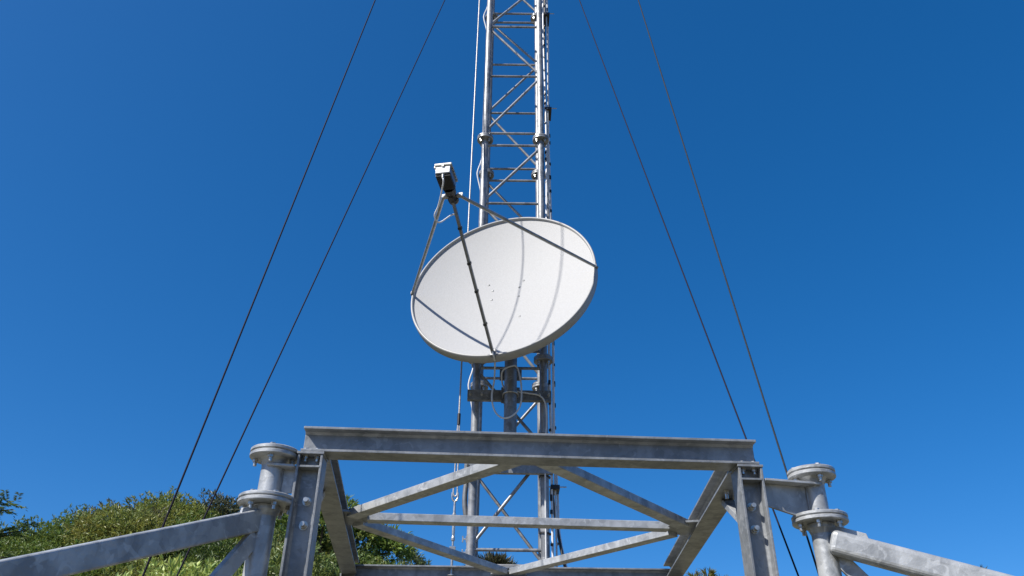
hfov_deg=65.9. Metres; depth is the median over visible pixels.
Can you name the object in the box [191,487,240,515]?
ridge bush
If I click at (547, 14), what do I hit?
cable clamp
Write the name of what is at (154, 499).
olive bush
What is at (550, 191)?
feeder cable
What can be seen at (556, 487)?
cable clamp
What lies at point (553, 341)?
feeder cable
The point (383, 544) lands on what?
bush
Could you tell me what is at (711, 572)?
conifer
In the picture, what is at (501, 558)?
spiky tree
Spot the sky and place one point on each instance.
(857, 166)
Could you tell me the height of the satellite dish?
1.846 m
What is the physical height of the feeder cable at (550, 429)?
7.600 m
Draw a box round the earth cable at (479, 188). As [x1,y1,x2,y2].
[468,8,486,408]
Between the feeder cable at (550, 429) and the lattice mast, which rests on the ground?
the lattice mast
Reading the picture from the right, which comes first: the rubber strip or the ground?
the rubber strip
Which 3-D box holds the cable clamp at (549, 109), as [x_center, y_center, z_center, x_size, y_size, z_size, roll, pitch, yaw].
[0.321,-1.510,6.852,0.125,0.028,0.150,1,-31,0]
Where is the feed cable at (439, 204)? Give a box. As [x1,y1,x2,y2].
[434,178,454,222]
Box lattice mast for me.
[466,0,552,565]
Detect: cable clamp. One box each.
[544,12,553,26]
[544,107,556,120]
[549,485,566,495]
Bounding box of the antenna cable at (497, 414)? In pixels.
[491,351,547,558]
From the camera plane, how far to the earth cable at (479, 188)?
6.82 m
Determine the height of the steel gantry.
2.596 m
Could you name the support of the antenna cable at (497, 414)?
attached to the lattice mast
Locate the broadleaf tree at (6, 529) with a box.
[0,490,44,559]
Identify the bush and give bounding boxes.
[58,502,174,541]
[61,497,126,523]
[116,553,242,575]
[122,485,206,514]
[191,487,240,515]
[205,524,340,575]
[273,495,417,563]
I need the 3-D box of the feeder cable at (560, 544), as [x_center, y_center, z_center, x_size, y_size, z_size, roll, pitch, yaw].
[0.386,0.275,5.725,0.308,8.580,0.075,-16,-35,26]
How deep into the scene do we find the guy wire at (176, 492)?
3.46 m
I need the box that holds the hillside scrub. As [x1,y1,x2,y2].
[0,491,405,575]
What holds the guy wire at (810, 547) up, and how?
attached to the lattice mast
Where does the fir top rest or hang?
on the ground
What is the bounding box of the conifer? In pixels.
[685,567,727,575]
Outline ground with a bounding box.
[60,547,230,575]
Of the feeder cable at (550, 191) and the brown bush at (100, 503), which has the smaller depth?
the feeder cable at (550, 191)
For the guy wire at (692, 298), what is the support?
attached to the lattice mast
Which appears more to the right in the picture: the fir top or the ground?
the fir top
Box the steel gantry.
[0,426,1012,575]
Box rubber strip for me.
[462,483,468,514]
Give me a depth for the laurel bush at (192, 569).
9.52 m
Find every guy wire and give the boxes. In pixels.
[142,0,375,575]
[176,0,444,575]
[579,0,798,575]
[638,0,818,575]
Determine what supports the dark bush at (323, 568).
on the ground
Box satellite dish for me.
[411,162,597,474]
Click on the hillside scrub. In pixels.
(46, 539)
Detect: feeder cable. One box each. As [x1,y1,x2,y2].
[542,0,553,556]
[544,0,565,566]
[545,0,557,566]
[546,0,566,566]
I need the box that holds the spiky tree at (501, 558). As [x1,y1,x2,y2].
[462,552,517,565]
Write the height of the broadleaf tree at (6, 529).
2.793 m
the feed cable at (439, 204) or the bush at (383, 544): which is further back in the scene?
the bush at (383, 544)
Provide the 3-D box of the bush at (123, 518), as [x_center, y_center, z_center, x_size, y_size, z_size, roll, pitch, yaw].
[-8.081,4.973,16.257,2.408,1.148,1.550,1,-31,0]
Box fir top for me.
[398,547,431,564]
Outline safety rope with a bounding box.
[447,0,479,575]
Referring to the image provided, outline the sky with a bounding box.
[0,0,1023,575]
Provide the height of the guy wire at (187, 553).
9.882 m

